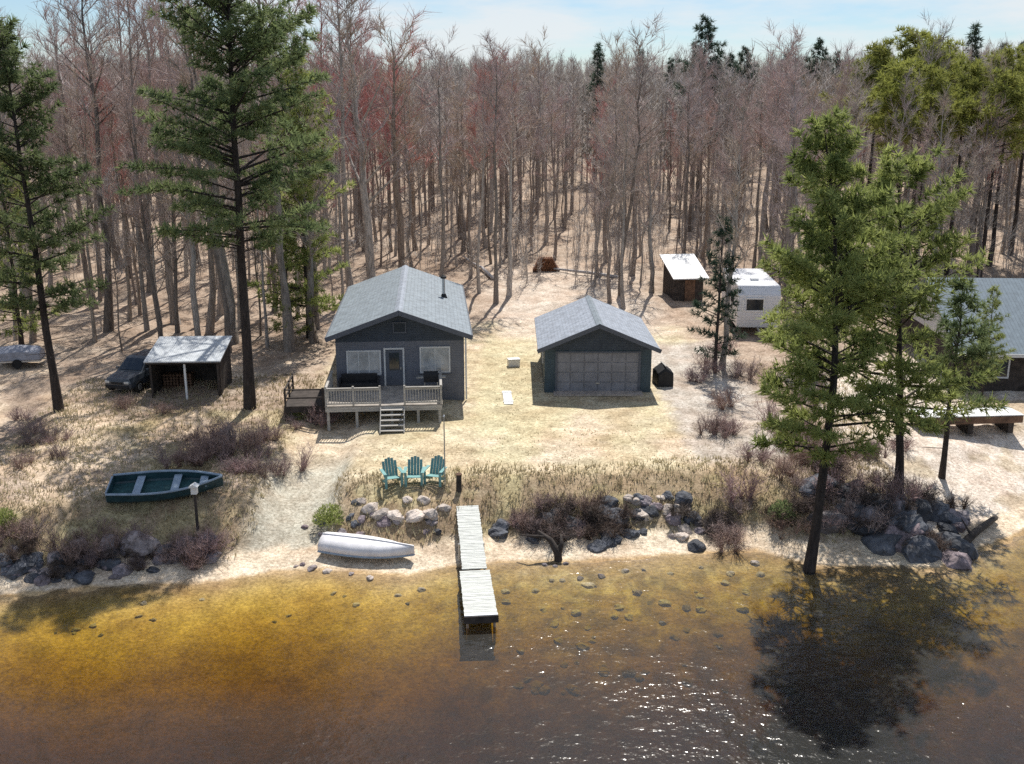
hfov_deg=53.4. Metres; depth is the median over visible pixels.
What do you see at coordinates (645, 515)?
boulder
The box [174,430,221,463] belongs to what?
bare shrub
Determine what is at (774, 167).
bare tree
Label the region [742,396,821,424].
bare shrub
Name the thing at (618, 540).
boulder
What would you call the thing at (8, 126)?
bare tree
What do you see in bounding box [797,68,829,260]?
bare tree
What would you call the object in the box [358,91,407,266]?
bare tree
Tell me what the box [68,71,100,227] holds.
bare tree
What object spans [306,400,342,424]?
bare shrub
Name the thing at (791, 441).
bare shrub
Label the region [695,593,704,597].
boulder
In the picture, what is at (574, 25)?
sky
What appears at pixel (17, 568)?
boulder
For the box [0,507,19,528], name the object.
green shrub
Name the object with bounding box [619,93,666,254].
bare tree
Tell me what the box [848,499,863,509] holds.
boulder
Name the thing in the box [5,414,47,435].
bare shrub
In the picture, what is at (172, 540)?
bare shrub
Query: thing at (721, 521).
bare shrub
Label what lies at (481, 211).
bare tree
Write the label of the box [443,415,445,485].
slim pole
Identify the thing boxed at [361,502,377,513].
boulder
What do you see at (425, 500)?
boulder
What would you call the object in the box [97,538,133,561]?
bare shrub
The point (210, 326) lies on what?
bare tree
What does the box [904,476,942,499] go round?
bare shrub
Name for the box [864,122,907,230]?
bare tree
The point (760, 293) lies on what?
camper trailer
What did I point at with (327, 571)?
boulder
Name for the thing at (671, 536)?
boulder
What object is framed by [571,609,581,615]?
boulder
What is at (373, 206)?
bare tree
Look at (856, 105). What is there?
bare tree
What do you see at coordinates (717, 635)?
boulder
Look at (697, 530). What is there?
boulder
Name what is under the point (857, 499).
bare shrub
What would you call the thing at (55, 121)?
bare tree
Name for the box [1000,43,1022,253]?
bare tree
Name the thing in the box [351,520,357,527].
boulder
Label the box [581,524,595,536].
boulder
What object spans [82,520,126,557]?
bare shrub
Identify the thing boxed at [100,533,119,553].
boulder
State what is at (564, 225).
bare tree
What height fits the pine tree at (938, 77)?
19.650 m
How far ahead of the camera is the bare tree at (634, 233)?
92.25 m
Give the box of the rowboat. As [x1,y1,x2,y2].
[317,532,414,558]
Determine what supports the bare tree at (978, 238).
on the ground at (876, 658)
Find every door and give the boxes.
[383,347,404,385]
[555,351,640,390]
[684,280,694,300]
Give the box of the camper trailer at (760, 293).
[721,268,780,338]
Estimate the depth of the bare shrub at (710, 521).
45.83 m
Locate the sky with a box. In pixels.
[0,0,1023,81]
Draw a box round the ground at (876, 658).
[0,106,1023,763]
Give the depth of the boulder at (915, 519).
44.43 m
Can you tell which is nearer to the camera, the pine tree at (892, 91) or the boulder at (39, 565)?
the boulder at (39, 565)
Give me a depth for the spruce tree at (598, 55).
152.73 m
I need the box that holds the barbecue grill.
[416,371,445,391]
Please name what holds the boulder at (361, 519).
on the ground at (876, 658)
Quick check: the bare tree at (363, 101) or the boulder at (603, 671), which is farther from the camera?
the bare tree at (363, 101)
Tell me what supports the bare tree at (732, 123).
on the ground at (876, 658)
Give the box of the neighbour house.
[892,277,1023,391]
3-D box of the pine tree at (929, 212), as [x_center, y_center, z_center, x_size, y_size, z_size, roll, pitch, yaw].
[16.763,-2.480,44.897,9.797,16.230,9.718,0,15,0]
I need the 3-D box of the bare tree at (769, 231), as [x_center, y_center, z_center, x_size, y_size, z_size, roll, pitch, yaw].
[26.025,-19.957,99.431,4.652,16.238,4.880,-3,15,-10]
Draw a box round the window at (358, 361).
[346,350,382,375]
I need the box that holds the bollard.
[455,472,461,492]
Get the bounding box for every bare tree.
[0,7,32,258]
[0,14,50,218]
[0,36,29,314]
[0,67,62,301]
[0,82,38,340]
[0,132,9,290]
[0,141,44,342]
[1,122,38,324]
[14,110,55,289]
[16,66,56,255]
[19,84,41,267]
[24,0,102,308]
[25,0,145,332]
[25,36,66,226]
[34,90,58,235]
[38,0,75,252]
[39,80,59,235]
[40,51,109,342]
[40,78,72,245]
[42,87,75,167]
[47,0,93,240]
[48,110,80,265]
[55,54,111,301]
[58,0,123,267]
[59,41,125,295]
[65,63,133,321]
[66,78,93,232]
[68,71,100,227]
[69,0,181,292]
[73,61,146,315]
[81,164,136,351]
[90,81,148,304]
[91,0,145,270]
[95,0,163,331]
[98,37,131,248]
[99,111,142,278]
[102,114,130,248]
[105,69,172,337]
[108,0,190,324]
[111,161,188,328]
[113,100,128,236]
[118,1,239,315]
[118,148,146,260]
[122,0,187,240]
[126,56,177,253]
[128,0,187,269]
[133,1,284,343]
[134,0,244,353]
[139,124,195,333]
[140,0,198,276]
[144,0,249,334]
[144,65,198,265]
[146,6,190,253]
[147,52,175,222]
[148,61,203,335]
[148,123,170,222]
[164,53,197,262]
[165,24,185,226]
[165,55,201,265]
[172,2,201,231]
[183,101,226,288]
[189,0,320,352]
[205,136,245,269]
[206,99,233,249]
[214,62,265,250]
[217,138,242,233]
[218,111,253,327]
[225,139,272,335]
[228,26,323,296]
[229,139,250,279]
[232,0,283,256]
[237,93,291,347]
[241,133,258,253]
[242,101,283,288]
[244,142,286,312]
[245,89,350,343]
[248,134,271,293]
[266,26,304,314]
[272,56,315,238]
[287,91,343,329]
[292,0,338,218]
[292,0,378,289]
[297,143,329,265]
[309,41,335,229]
[311,0,441,279]
[312,145,346,302]
[313,65,361,298]
[314,119,339,276]
[315,36,355,267]
[316,120,341,220]
[317,0,393,250]
[325,66,351,236]
[330,46,377,239]
[331,11,372,224]
[331,104,346,243]
[338,105,358,236]
[344,79,379,199]
[344,108,370,246]
[352,34,387,241]
[356,75,377,195]
[357,48,380,230]
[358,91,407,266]
[363,4,460,267]
[367,4,429,267]
[367,61,408,233]
[371,37,407,255]
[375,88,433,250]
[375,89,402,251]
[399,97,456,259]
[409,24,470,276]
[418,94,440,244]
[428,90,469,256]
[433,95,489,251]
[436,74,491,278]
[440,81,482,239]
[441,80,467,223]
[445,88,482,230]
[448,97,486,257]
[455,38,509,293]
[460,59,503,187]
[463,28,524,303]
[463,89,503,247]
[465,54,499,227]
[466,61,497,263]
[475,57,515,267]
[476,56,507,232]
[479,38,550,296]
[481,80,515,239]
[488,105,526,218]
[490,45,533,223]
[494,93,526,257]
[503,60,535,230]
[513,81,546,249]
[517,26,566,241]
[517,47,558,232]
[519,75,577,259]
[549,83,583,228]
[552,96,582,222]
[574,108,626,285]
[575,77,617,277]
[579,64,658,303]
[583,77,626,236]
[587,135,617,254]
[588,29,640,262]
[591,98,640,269]
[596,11,684,295]
[600,61,625,208]
[601,80,646,308]
[613,78,643,220]
[614,85,644,222]
[617,104,659,275]
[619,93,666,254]
[620,116,681,292]
[628,107,659,283]
[660,98,681,228]
[663,65,715,253]
[666,109,709,253]
[669,78,712,231]
[672,40,706,237]
[676,88,706,241]
[680,52,722,236]
[680,116,730,257]
[683,71,700,225]
[684,35,718,244]
[693,91,729,258]
[695,58,746,249]
[705,132,773,366]
[710,77,763,266]
[711,111,753,253]
[718,65,749,223]
[730,83,759,239]
[739,77,777,268]
[743,17,809,269]
[747,59,795,261]
[751,22,827,312]
[751,121,827,286]
[752,61,795,231]
[754,65,789,246]
[758,91,790,256]
[759,92,826,316]
[761,42,801,216]
[763,45,826,290]
[766,137,804,278]
[777,83,823,166]
[782,105,807,250]
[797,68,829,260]
[806,73,860,269]
[809,38,861,281]
[809,108,824,218]
[815,58,859,184]
[816,58,876,238]
[826,76,879,192]
[837,76,882,191]
[847,111,869,185]
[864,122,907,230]
[868,101,884,208]
[869,65,927,194]
[890,110,933,256]
[896,74,944,255]
[898,121,950,286]
[902,12,958,254]
[912,134,966,252]
[913,42,958,251]
[915,122,996,276]
[918,84,966,272]
[929,116,965,234]
[931,71,967,254]
[933,116,968,183]
[951,136,987,222]
[952,139,1023,277]
[954,39,975,229]
[956,84,1017,277]
[970,37,1020,277]
[974,118,1005,261]
[984,122,1023,248]
[988,127,1009,224]
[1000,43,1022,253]
[1002,149,1023,241]
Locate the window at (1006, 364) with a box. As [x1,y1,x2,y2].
[987,357,1010,378]
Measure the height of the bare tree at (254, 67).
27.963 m
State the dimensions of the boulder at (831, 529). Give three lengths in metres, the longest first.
2.197 x 1.542 x 1.136 m
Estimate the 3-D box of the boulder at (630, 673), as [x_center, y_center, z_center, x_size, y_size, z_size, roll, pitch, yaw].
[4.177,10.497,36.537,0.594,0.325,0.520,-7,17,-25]
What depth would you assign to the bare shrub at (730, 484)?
46.69 m
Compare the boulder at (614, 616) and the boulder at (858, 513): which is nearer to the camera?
the boulder at (614, 616)
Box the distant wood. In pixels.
[1,32,1023,226]
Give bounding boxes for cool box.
[507,357,519,366]
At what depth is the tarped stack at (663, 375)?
61.00 m
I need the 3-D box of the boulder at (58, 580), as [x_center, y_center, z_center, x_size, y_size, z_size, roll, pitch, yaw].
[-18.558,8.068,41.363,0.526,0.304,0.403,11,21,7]
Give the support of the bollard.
on the ground at (876, 658)
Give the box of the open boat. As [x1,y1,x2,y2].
[105,470,222,502]
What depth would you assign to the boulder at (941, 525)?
45.57 m
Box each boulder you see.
[0,553,16,567]
[1,567,8,575]
[6,562,30,576]
[7,575,17,580]
[19,553,38,567]
[23,570,39,583]
[31,552,42,561]
[34,574,50,586]
[35,560,43,569]
[47,551,58,564]
[51,551,67,564]
[51,577,61,582]
[53,564,70,577]
[65,569,77,579]
[71,536,86,547]
[71,628,80,631]
[72,571,94,584]
[89,623,96,627]
[90,546,106,561]
[96,558,121,570]
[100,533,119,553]
[104,549,119,557]
[108,574,121,579]
[112,563,133,576]
[120,530,160,556]
[120,545,130,556]
[146,566,159,572]
[152,555,167,564]
[153,544,171,555]
[163,551,180,564]
[174,536,196,551]
[201,550,222,563]
[307,565,317,571]
[322,568,332,573]
[337,528,346,532]
[346,513,354,520]
[351,499,359,504]
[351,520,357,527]
[352,602,359,606]
[356,497,366,504]
[358,515,365,523]
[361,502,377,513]
[366,575,373,580]
[371,508,388,519]
[376,520,382,527]
[381,516,391,526]
[387,510,404,523]
[402,496,412,503]
[405,509,424,522]
[417,495,430,504]
[417,587,425,591]
[423,508,437,520]
[430,521,437,525]
[433,528,441,534]
[435,503,451,511]
[488,527,507,538]
[491,518,509,530]
[501,588,509,593]
[501,599,510,603]
[513,682,523,688]
[516,649,524,653]
[523,677,531,681]
[525,537,538,543]
[530,680,543,689]
[531,588,539,592]
[531,687,538,693]
[538,512,555,525]
[539,685,549,694]
[549,508,567,517]
[550,620,558,627]
[554,637,562,643]
[560,662,567,667]
[561,515,575,523]
[565,521,578,536]
[566,684,580,692]
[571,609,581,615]
[571,686,580,695]
[574,518,585,527]
[575,642,589,650]
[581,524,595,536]
[581,582,595,587]
[584,625,591,630]
[587,539,606,552]
[593,504,615,518]
[597,573,604,578]
[598,667,609,676]
[600,528,622,539]
[600,536,611,546]
[601,495,618,507]
[605,514,627,526]
[609,507,629,525]
[609,540,616,547]
[610,614,618,618]
[611,536,621,543]
[614,604,624,610]
[621,529,639,538]
[621,569,628,573]
[622,669,635,677]
[623,494,633,502]
[624,613,633,620]
[631,497,640,505]
[631,508,644,520]
[632,493,644,499]
[632,508,651,520]
[632,589,642,595]
[634,674,643,681]
[639,495,652,505]
[639,528,647,534]
[641,505,658,517]
[641,669,649,673]
[651,502,663,510]
[656,495,664,499]
[658,599,671,605]
[659,620,665,625]
[662,490,673,499]
[662,503,671,515]
[665,512,681,525]
[667,533,675,538]
[669,634,679,640]
[674,490,692,504]
[674,532,689,541]
[677,523,692,534]
[680,677,692,685]
[682,604,690,611]
[683,511,701,524]
[683,628,689,632]
[687,539,705,552]
[693,520,702,526]
[694,527,705,533]
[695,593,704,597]
[695,606,706,612]
[713,633,723,637]
[720,580,730,585]
[720,685,727,692]
[726,571,734,576]
[736,607,748,612]
[741,589,749,595]
[750,560,759,565]
[756,571,764,576]
[762,677,773,684]
[776,682,785,691]
[799,473,840,499]
[806,511,848,533]
[832,483,848,498]
[835,502,860,518]
[842,485,855,496]
[845,518,858,526]
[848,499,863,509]
[851,524,878,535]
[857,505,886,525]
[858,494,878,506]
[861,526,902,555]
[868,493,894,512]
[884,524,912,552]
[885,515,898,525]
[890,497,906,513]
[892,504,916,517]
[897,514,928,534]
[901,536,940,563]
[908,498,932,522]
[910,523,928,535]
[915,535,942,559]
[928,501,949,520]
[933,511,961,523]
[934,506,948,515]
[934,531,960,543]
[937,522,959,534]
[941,537,978,559]
[941,549,972,571]
[942,528,957,533]
[947,508,969,526]
[951,522,965,532]
[957,510,970,520]
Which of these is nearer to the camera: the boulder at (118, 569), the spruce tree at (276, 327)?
the boulder at (118, 569)
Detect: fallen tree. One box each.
[463,255,493,279]
[533,265,617,277]
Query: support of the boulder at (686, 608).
on the ground at (876, 658)
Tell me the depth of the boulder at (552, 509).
45.81 m
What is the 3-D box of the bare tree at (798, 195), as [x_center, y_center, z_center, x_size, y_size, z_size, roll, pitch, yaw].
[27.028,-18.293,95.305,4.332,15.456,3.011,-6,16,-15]
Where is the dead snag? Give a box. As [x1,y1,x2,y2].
[519,530,563,562]
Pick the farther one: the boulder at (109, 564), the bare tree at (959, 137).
the bare tree at (959, 137)
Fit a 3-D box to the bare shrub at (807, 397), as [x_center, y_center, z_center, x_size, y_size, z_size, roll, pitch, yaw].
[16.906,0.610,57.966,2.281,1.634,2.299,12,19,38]
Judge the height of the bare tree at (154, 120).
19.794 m
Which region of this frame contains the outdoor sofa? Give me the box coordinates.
[338,373,379,390]
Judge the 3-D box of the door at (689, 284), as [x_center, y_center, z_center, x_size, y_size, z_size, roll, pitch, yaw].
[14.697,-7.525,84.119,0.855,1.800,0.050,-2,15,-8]
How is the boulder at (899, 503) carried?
on the ground at (876, 658)
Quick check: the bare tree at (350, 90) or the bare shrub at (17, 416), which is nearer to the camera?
the bare shrub at (17, 416)
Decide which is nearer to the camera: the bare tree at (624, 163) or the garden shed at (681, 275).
the garden shed at (681, 275)
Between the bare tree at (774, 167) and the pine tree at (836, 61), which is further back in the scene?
the pine tree at (836, 61)
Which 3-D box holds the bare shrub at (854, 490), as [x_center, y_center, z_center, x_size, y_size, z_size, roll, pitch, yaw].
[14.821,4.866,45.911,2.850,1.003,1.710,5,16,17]
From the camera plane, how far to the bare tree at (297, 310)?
76.05 m
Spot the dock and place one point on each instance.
(479, 601)
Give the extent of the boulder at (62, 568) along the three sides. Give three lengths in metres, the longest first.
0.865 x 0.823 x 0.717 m
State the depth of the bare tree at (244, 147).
75.09 m
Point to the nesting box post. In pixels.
(193, 487)
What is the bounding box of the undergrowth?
[0,106,1023,284]
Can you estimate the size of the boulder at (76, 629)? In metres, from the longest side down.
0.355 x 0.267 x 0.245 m
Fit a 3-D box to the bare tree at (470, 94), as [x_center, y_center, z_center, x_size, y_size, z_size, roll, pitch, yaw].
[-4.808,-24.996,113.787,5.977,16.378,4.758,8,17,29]
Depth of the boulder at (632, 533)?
45.04 m
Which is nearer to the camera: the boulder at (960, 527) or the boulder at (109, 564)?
the boulder at (109, 564)
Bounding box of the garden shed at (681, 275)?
[659,254,708,300]
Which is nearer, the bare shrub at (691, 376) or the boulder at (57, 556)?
the boulder at (57, 556)
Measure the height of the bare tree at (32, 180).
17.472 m
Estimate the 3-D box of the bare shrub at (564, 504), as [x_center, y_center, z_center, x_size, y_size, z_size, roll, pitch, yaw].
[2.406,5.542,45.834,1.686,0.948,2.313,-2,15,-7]
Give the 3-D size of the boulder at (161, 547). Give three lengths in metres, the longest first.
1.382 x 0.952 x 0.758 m
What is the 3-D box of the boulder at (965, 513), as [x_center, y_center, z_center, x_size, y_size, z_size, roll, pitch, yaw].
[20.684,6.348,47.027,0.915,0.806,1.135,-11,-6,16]
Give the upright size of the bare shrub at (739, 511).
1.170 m
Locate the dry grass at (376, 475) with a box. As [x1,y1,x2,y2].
[0,363,918,565]
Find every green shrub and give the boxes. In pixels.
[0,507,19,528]
[289,412,310,419]
[312,502,345,527]
[767,499,797,521]
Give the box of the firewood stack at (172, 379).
[162,371,194,387]
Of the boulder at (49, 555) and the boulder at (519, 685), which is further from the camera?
the boulder at (49, 555)
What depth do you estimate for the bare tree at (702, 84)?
103.20 m
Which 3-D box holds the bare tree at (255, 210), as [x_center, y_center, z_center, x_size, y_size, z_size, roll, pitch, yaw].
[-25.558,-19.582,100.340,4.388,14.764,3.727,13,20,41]
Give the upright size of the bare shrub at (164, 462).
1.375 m
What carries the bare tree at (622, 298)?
on the ground at (876, 658)
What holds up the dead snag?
on the ground at (876, 658)
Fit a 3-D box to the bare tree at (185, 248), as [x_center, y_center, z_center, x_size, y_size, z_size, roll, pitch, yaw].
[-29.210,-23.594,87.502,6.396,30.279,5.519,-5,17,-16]
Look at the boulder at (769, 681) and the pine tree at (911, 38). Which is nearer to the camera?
the boulder at (769, 681)
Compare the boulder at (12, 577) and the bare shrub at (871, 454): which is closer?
the boulder at (12, 577)
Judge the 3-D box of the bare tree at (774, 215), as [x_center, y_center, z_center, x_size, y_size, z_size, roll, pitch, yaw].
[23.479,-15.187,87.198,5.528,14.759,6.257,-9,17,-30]
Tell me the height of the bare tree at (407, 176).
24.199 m
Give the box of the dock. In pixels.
[456,505,498,643]
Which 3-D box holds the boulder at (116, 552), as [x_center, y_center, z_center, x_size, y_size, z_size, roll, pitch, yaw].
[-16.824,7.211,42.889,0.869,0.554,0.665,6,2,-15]
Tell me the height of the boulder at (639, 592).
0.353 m
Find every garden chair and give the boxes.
[380,457,402,488]
[403,456,424,486]
[422,455,446,486]
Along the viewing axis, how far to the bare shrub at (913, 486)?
48.13 m
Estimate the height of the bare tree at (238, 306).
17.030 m
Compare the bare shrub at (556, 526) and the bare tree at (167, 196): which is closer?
the bare shrub at (556, 526)
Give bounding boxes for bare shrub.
[0,513,61,547]
[0,514,35,539]
[0,535,41,561]
[1,446,40,469]
[3,401,39,420]
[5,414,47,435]
[10,427,49,446]
[31,518,89,564]
[34,426,82,442]
[36,421,63,439]
[37,555,77,583]
[39,438,74,458]
[44,513,123,553]
[44,554,81,576]
[55,529,104,558]
[70,557,96,571]
[73,539,117,567]
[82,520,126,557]
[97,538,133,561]
[108,390,138,409]
[120,520,156,542]
[120,545,164,571]
[147,399,179,414]
[147,438,182,469]
[153,525,196,557]
[153,546,202,565]
[154,533,187,562]
[162,526,236,554]
[163,445,205,466]
[166,531,209,552]
[171,534,229,570]
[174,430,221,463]
[174,432,249,466]
[176,425,211,442]
[176,538,206,569]
[178,550,208,567]
[190,427,240,454]
[190,439,222,455]
[192,524,227,547]
[198,416,239,439]
[211,448,266,472]
[212,415,276,448]
[215,424,272,457]
[223,450,264,473]
[236,421,286,444]
[245,413,287,441]
[246,452,295,478]
[248,439,276,457]
[260,442,322,476]
[277,408,297,421]
[284,418,304,429]
[300,399,332,427]
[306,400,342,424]
[315,412,341,424]
[504,513,531,526]
[508,503,532,520]
[510,506,554,533]
[513,517,579,544]
[514,506,558,532]
[521,507,561,537]
[525,487,589,516]
[528,492,561,509]
[535,498,604,527]
[537,504,556,521]
[541,506,612,541]
[550,495,580,517]
[552,508,586,527]
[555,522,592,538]
[562,486,609,515]
[565,513,587,527]
[577,515,607,540]
[581,488,643,519]
[582,511,610,531]
[585,490,615,518]
[595,498,637,531]
[602,518,632,537]
[606,506,625,522]
[608,502,644,528]
[662,497,697,518]
[679,500,700,518]
[680,363,712,383]
[690,406,729,434]
[690,510,716,529]
[691,346,729,373]
[697,505,743,526]
[699,518,726,537]
[700,334,742,353]
[701,383,746,409]
[701,413,747,438]
[705,415,737,430]
[706,496,738,519]
[707,508,747,539]
[707,521,750,552]
[712,457,769,503]
[721,352,767,379]
[721,485,757,515]
[733,440,779,462]
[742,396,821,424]
[752,500,792,520]
[757,452,813,480]
[759,512,799,539]
[765,511,824,533]
[772,432,810,447]
[777,445,813,466]
[779,407,845,445]
[782,485,827,512]
[787,468,810,487]
[787,496,813,512]
[791,366,828,384]
[793,441,831,465]
[793,485,851,526]
[798,383,821,405]
[799,444,853,464]
[804,454,841,472]
[807,441,870,493]
[808,500,905,534]
[813,442,853,463]
[816,459,861,480]
[818,457,850,469]
[824,482,871,517]
[825,482,868,499]
[827,470,848,490]
[831,430,885,460]
[840,475,906,507]
[841,500,876,527]
[848,441,882,458]
[851,435,905,458]
[857,463,913,490]
[863,506,889,525]
[865,465,939,504]
[869,491,910,521]
[874,518,915,536]
[882,497,918,511]
[887,434,919,451]
[899,521,936,547]
[904,474,923,497]
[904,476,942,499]
[907,491,943,506]
[914,486,944,502]
[920,524,953,551]
[941,489,976,508]
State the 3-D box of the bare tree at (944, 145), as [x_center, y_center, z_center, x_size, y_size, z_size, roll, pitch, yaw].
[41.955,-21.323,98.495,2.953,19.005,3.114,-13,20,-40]
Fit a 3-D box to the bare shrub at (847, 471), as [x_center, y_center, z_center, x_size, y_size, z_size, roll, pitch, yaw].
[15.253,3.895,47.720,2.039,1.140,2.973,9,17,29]
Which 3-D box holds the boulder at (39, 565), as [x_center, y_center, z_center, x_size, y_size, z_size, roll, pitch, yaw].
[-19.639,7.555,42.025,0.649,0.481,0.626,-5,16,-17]
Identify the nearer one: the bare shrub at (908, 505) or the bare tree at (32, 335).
the bare shrub at (908, 505)
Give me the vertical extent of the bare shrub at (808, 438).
1.904 m
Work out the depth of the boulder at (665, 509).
46.27 m
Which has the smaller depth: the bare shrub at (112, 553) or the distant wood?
the bare shrub at (112, 553)
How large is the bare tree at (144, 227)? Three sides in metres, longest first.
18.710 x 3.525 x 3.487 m
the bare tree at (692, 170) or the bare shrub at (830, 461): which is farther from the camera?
the bare tree at (692, 170)
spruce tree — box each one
[0,147,70,344]
[242,56,355,337]
[256,204,326,335]
[579,41,608,181]
[686,214,749,369]
[937,20,985,183]
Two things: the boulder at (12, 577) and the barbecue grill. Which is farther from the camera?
the barbecue grill
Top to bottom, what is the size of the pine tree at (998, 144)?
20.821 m
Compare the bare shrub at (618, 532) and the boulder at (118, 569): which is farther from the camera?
the bare shrub at (618, 532)
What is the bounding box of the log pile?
[533,257,559,271]
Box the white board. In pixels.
[502,391,513,404]
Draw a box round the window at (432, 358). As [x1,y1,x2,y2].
[419,346,451,374]
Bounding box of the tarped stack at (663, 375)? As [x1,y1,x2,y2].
[652,361,673,386]
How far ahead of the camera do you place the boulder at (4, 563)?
41.65 m
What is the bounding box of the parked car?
[105,349,150,391]
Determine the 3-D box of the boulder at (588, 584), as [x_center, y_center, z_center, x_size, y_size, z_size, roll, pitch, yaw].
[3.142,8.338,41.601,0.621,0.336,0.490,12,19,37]
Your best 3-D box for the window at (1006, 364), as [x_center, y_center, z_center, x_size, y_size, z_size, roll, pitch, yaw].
[29.454,-0.864,61.857,1.500,1.300,0.100,1,15,4]
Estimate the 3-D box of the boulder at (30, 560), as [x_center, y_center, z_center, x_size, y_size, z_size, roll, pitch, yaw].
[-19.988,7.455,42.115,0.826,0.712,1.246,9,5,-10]
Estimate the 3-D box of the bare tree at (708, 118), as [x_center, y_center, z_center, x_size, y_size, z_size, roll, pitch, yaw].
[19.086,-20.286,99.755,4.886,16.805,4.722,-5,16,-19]
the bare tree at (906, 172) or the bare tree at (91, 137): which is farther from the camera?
the bare tree at (91, 137)
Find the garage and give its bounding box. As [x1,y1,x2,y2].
[534,295,661,395]
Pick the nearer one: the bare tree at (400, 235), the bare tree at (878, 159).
the bare tree at (400, 235)
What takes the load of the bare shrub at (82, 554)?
on the ground at (876, 658)
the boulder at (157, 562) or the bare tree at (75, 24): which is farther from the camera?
the bare tree at (75, 24)
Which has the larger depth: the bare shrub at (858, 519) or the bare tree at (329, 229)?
the bare tree at (329, 229)
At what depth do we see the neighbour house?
64.00 m
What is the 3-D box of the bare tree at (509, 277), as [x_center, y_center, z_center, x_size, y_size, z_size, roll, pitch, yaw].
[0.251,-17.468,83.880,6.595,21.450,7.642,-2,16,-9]
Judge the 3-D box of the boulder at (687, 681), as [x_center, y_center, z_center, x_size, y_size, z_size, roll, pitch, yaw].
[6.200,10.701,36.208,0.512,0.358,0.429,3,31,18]
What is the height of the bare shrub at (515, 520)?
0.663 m
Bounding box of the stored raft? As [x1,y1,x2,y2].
[909,407,1023,433]
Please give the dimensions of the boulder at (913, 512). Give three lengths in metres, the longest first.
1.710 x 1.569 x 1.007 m
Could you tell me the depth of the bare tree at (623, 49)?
94.75 m
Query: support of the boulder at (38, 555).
on the ground at (876, 658)
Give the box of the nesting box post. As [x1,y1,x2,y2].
[188,482,199,530]
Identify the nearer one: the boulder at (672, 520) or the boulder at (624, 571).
the boulder at (624, 571)
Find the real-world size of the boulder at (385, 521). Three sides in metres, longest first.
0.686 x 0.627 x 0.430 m
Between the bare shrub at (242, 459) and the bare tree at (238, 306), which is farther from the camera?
the bare tree at (238, 306)
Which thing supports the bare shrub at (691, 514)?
on the ground at (876, 658)
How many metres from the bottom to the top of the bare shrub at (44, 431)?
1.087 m
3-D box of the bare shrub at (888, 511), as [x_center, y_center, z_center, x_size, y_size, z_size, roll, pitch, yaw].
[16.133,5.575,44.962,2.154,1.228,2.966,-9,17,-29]
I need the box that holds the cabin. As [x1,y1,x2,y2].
[283,265,472,433]
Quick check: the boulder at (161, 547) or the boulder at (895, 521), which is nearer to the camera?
the boulder at (161, 547)
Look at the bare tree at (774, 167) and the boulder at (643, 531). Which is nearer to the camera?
the boulder at (643, 531)
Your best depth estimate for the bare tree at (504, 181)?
98.97 m
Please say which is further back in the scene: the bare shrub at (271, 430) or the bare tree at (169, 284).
the bare tree at (169, 284)
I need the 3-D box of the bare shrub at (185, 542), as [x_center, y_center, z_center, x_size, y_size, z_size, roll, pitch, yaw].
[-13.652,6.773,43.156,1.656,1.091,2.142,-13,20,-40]
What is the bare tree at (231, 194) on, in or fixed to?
on the ground at (876, 658)
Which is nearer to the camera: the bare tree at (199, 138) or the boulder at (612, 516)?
the boulder at (612, 516)
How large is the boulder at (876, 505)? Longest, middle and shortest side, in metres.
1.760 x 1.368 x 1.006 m
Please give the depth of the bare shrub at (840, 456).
49.22 m
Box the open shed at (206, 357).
[143,336,231,399]
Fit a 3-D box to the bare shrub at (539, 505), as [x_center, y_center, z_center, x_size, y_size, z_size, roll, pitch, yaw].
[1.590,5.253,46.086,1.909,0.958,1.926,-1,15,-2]
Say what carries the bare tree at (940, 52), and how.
on the ground at (876, 658)
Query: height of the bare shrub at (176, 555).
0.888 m
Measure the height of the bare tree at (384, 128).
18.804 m
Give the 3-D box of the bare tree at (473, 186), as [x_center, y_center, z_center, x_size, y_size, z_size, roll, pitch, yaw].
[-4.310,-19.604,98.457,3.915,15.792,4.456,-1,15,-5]
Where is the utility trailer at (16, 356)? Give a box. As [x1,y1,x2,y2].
[0,345,60,368]
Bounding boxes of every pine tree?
[0,13,116,411]
[113,0,338,409]
[632,47,650,155]
[654,14,745,207]
[661,56,678,159]
[707,52,742,129]
[721,46,766,174]
[749,100,943,574]
[762,51,802,170]
[772,218,827,341]
[788,137,1010,493]
[797,36,835,128]
[818,35,924,253]
[821,59,894,195]
[831,50,842,80]
[841,56,933,252]
[871,24,930,233]
[878,62,991,284]
[879,28,971,255]
[904,269,1000,479]
[915,38,972,245]
[922,56,1020,275]
[946,66,1023,277]
[959,285,1015,398]
[961,46,1022,234]
[975,43,1007,182]
[977,43,1023,266]
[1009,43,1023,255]
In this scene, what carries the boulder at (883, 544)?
on the ground at (876, 658)
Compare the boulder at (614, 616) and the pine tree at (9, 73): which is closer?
the boulder at (614, 616)
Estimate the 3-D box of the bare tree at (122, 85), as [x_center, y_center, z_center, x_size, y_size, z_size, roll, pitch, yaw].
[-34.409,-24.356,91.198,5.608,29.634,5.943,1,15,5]
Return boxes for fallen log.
[951,515,997,551]
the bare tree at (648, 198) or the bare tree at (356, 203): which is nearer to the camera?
the bare tree at (648, 198)
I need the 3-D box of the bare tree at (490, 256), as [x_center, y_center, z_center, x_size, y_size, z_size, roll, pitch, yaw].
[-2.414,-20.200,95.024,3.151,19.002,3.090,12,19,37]
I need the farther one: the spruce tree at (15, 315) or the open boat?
the spruce tree at (15, 315)
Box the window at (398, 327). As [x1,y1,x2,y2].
[392,322,405,332]
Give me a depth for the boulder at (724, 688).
35.90 m
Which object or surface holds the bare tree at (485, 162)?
on the ground at (876, 658)
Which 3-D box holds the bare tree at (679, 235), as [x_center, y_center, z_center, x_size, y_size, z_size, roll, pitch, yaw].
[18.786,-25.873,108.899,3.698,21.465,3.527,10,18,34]
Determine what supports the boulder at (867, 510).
on the ground at (876, 658)

